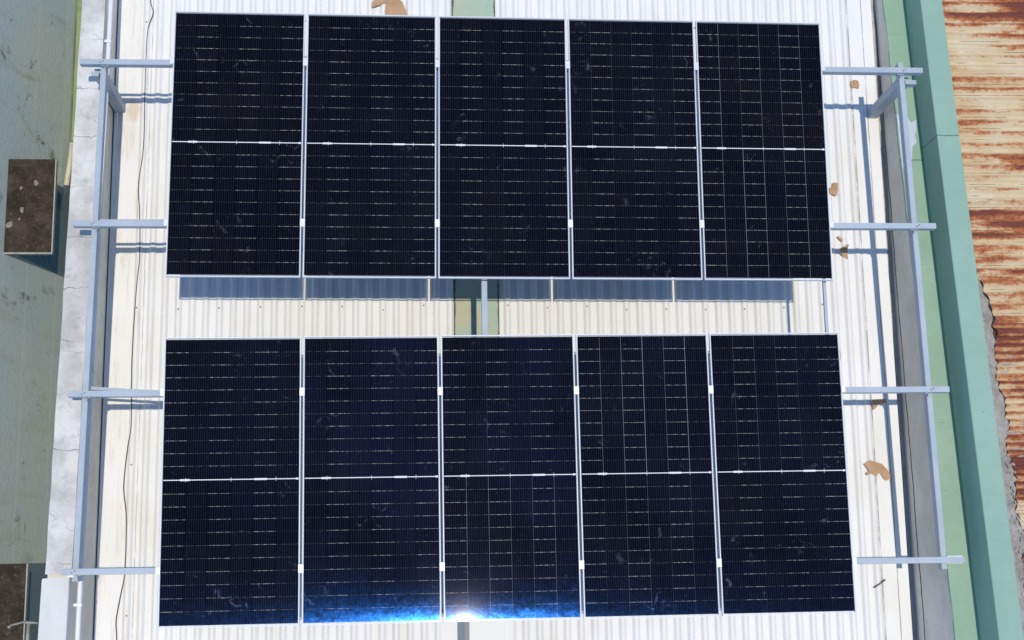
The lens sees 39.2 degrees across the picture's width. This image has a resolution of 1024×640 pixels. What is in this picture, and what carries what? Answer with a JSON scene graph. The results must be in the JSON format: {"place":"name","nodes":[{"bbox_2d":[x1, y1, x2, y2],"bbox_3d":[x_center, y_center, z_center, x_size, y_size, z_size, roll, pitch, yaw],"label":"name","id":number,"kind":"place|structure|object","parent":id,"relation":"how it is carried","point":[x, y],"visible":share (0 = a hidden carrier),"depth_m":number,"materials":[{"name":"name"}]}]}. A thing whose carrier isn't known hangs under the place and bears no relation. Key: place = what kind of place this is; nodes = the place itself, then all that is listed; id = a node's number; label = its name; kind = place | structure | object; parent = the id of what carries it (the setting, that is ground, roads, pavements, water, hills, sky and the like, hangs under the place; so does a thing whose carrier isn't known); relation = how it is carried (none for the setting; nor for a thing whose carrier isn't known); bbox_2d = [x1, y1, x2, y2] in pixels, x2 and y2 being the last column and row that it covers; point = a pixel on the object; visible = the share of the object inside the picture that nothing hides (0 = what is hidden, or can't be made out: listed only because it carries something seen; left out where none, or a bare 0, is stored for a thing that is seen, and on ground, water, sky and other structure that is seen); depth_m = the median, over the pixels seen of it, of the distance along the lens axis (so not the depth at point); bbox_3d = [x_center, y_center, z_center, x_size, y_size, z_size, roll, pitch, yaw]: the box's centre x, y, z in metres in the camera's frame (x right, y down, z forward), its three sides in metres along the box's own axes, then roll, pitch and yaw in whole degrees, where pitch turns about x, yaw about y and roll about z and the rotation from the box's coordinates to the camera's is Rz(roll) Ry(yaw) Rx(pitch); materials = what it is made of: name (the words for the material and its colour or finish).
{"place":"outdoors","nodes":[
{"label":"outdoors","id":0,"kind":"place"},
{"bbox_2d":[942,0,1023,635],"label":"rusty roof","id":1,"kind":"structure","parent":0,"point":[985,41],"depth_m":13.15,"materials":[{"name":"brown metal"}]},
{"label":"ground","id":2,"kind":"structure","parent":0,"visible":0},
{"bbox_2d":[0,0,81,639],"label":"neighbour building","id":3,"kind":"structure","parent":2,"relation":"on","point":[39,45],"depth_m":14.59,"materials":[{"name":"green paint"}]},
{"bbox_2d":[5,221,12,227],"bbox_3d":[-4.995,-0.944,14.274,0.077,0.008,0.058,-22,81,-8],"label":"paper scrap","id":4,"kind":"object","parent":3,"relation":"on","point":[8,224],"visible":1,"depth_m":14.27,"materials":[{"name":"grey paper"}]},
{"bbox_2d":[7,621,37,639],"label":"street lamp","id":5,"kind":"object","parent":3,"relation":"on","point":[28,623],"visible":1,"depth_m":13.27,"materials":[{"name":"grey metal"}]},
{"bbox_2d":[27,572,30,620],"bbox_3d":[-4.922,3.003,13.883,0.255,0.930,1.130,0,79,-4],"label":"window","id":6,"kind":"structure","parent":3,"relation":"in","point":[29,587],"depth_m":14.38,"materials":[{"name":"glass"}]},
{"bbox_2d":[18,191,60,272],"bbox_3d":[-4.942,-1.019,14.917,0.255,0.930,0.880,0,79,-4],"label":"window","id":7,"kind":"structure","parent":3,"relation":"in","point":[50,262],"depth_m":15.25,"materials":[{"name":"glass"}]},
{"bbox_2d":[59,142,72,209],"bbox_3d":[-4.793,-1.556,15.492,0.069,0.087,0.757,5,79,-3],"label":"drain pipe","id":8,"kind":"object","parent":3,"relation":"attached to","point":[66,184],"visible":0.86,"depth_m":15.46,"materials":[{"name":"beige plastic"}]},
{"bbox_2d":[38,0,118,639],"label":"parapet wall","id":9,"kind":"structure","parent":2,"relation":"on","point":[57,614],"depth_m":12.48,"materials":[{"name":"grey paint"}]},
{"bbox_2d":[73,0,112,639],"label":"water pipe","id":10,"kind":"object","parent":9,"relation":"attached to","point":[79,603],"visible":0.52,"depth_m":12.37,"materials":[{"name":"white plastic"}]},
{"bbox_2d":[94,0,916,639],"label":"house","id":11,"kind":"structure","parent":2,"relation":"on","point":[860,306],"depth_m":13.40,"materials":[{"name":"white metal"}]},
{"bbox_2d":[115,0,152,639],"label":"cable","id":12,"kind":"object","parent":11,"relation":"on","point":[133,326],"visible":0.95,"depth_m":13.14,"materials":[{"name":"black rubber"}]},
{"bbox_2d":[371,0,406,14],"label":"cardboard piece","id":13,"kind":"object","parent":11,"relation":"on","point":[394,7],"visible":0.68,"depth_m":13.89,"materials":[{"name":"beige cardboard"}]},
{"bbox_2d":[61,57,964,581],"bbox_3d":[0.009,-0.018,12.866,7.562,1.204,4.552,0,79,-4],"label":"mounting frame","id":14,"kind":"object","parent":11,"relation":"on","point":[877,109],"visible":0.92,"depth_m":12.43,"materials":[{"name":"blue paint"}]},
{"bbox_2d":[157,337,301,628],"bbox_3d":[-2.319,1.318,11.863,1.134,0.037,2.384,0,79,-5],"label":"solar panel","id":15,"kind":"object","parent":14,"relation":"attached to","point":[229,548],"visible":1,"depth_m":11.84,"materials":[{"name":"black glass"}]},
{"bbox_2d":[165,11,305,277],"bbox_3d":[-2.379,-1.533,12.420,1.134,0.035,2.384,0,79,-4],"label":"solar panel","id":16,"kind":"object","parent":14,"relation":"attached to","point":[236,160],"visible":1,"depth_m":12.40,"materials":[{"name":"glass"}]},
{"bbox_2d":[303,13,435,278],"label":"solar panel","id":17,"kind":"object","parent":14,"relation":"attached to","point":[370,174],"visible":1,"depth_m":12.48,"materials":[{"name":"black glass"}]},
{"bbox_2d":[302,335,441,625],"bbox_3d":[-1.168,1.310,11.945,1.134,0.035,2.384,0,79,-5],"label":"solar panel","id":18,"kind":"object","parent":14,"relation":"attached to","point":[371,540],"visible":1,"depth_m":11.93,"materials":[{"name":"black glass"}]},
{"bbox_2d":[438,16,569,279],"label":"solar panel","id":19,"kind":"object","parent":14,"relation":"attached to","point":[503,197],"visible":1,"depth_m":12.56,"materials":[{"name":"black glass"}]},
{"bbox_2d":[441,334,581,621],"bbox_3d":[-0.017,1.301,12.027,1.134,0.035,2.384,0,79,-5],"label":"solar panel","id":20,"kind":"object","parent":14,"relation":"attached to","point":[511,544],"visible":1,"depth_m":12.01,"materials":[{"name":"black glass"}]},
{"bbox_2d":[567,18,702,279],"bbox_3d":[1.075,-1.520,12.659,1.134,0.035,2.384,0,79,-4],"label":"solar panel","id":21,"kind":"object","parent":14,"relation":"attached to","point":[634,186],"visible":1,"depth_m":12.64,"materials":[{"name":"black glass"}]},
{"bbox_2d":[575,333,719,618],"bbox_3d":[1.135,1.293,12.109,1.134,0.037,2.384,0,79,-5],"label":"solar panel","id":22,"kind":"object","parent":14,"relation":"attached to","point":[648,526],"visible":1,"depth_m":12.09,"materials":[{"name":"black glass"}]},
{"bbox_2d":[695,21,832,280],"bbox_3d":[2.226,-1.515,12.739,1.134,0.035,2.384,0,79,-4],"label":"solar panel","id":23,"kind":"object","parent":14,"relation":"attached to","point":[763,173],"visible":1,"depth_m":12.72,"materials":[{"name":"black glass"}]},
{"bbox_2d":[708,332,855,615],"bbox_3d":[2.286,1.284,12.191,1.134,0.035,2.384,0,79,-5],"label":"solar panel","id":24,"kind":"object","parent":14,"relation":"attached to","point":[783,513],"visible":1,"depth_m":12.17,"materials":[{"name":"black glass"}]},
{"bbox_2d":[829,183,837,195],"bbox_3d":[3.099,-1.265,13.848,0.082,0.023,0.128,9,79,-2],"label":"cardboard piece","id":25,"kind":"object","parent":11,"relation":"on","point":[833,189],"visible":1,"depth_m":13.84,"materials":[{"name":"beige cardboard"}]},
{"bbox_2d":[840,244,848,258],"bbox_3d":[3.170,-0.655,13.729,0.095,0.060,0.140,0,79,-4],"label":"cardboard piece","id":26,"kind":"object","parent":11,"relation":"on","point":[844,251],"visible":1,"depth_m":13.73,"materials":[{"name":"beige cardboard"}]},
{"bbox_2d":[850,80,858,87],"bbox_3d":[3.358,-2.311,14.077,0.085,0.027,0.085,0,79,-4],"label":"cardboard piece","id":27,"kind":"object","parent":11,"relation":"on","point":[854,83],"visible":1,"depth_m":14.07,"materials":[{"name":"beige cardboard"}]},
{"bbox_2d":[864,460,891,480],"bbox_3d":[3.406,1.398,13.362,0.284,0.010,0.146,15,78,-1],"label":"cardboard piece","id":28,"kind":"object","parent":11,"relation":"on","point":[875,468],"visible":1,"depth_m":13.36,"materials":[{"name":"beige cardboard"}]},
{"bbox_2d":[872,399,886,409],"bbox_3d":[3.444,0.785,13.466,0.129,0.059,0.096,-9,80,-6],"label":"cardboard piece","id":29,"kind":"object","parent":11,"relation":"on","point":[875,402],"visible":1,"depth_m":13.46,"materials":[{"name":"brown cardboard"}]},
{"bbox_2d":[874,0,1023,639],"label":"parapet wall","id":30,"kind":"structure","parent":2,"relation":"on","point":[974,596],"depth_m":12.96,"materials":[{"name":"green paint"}]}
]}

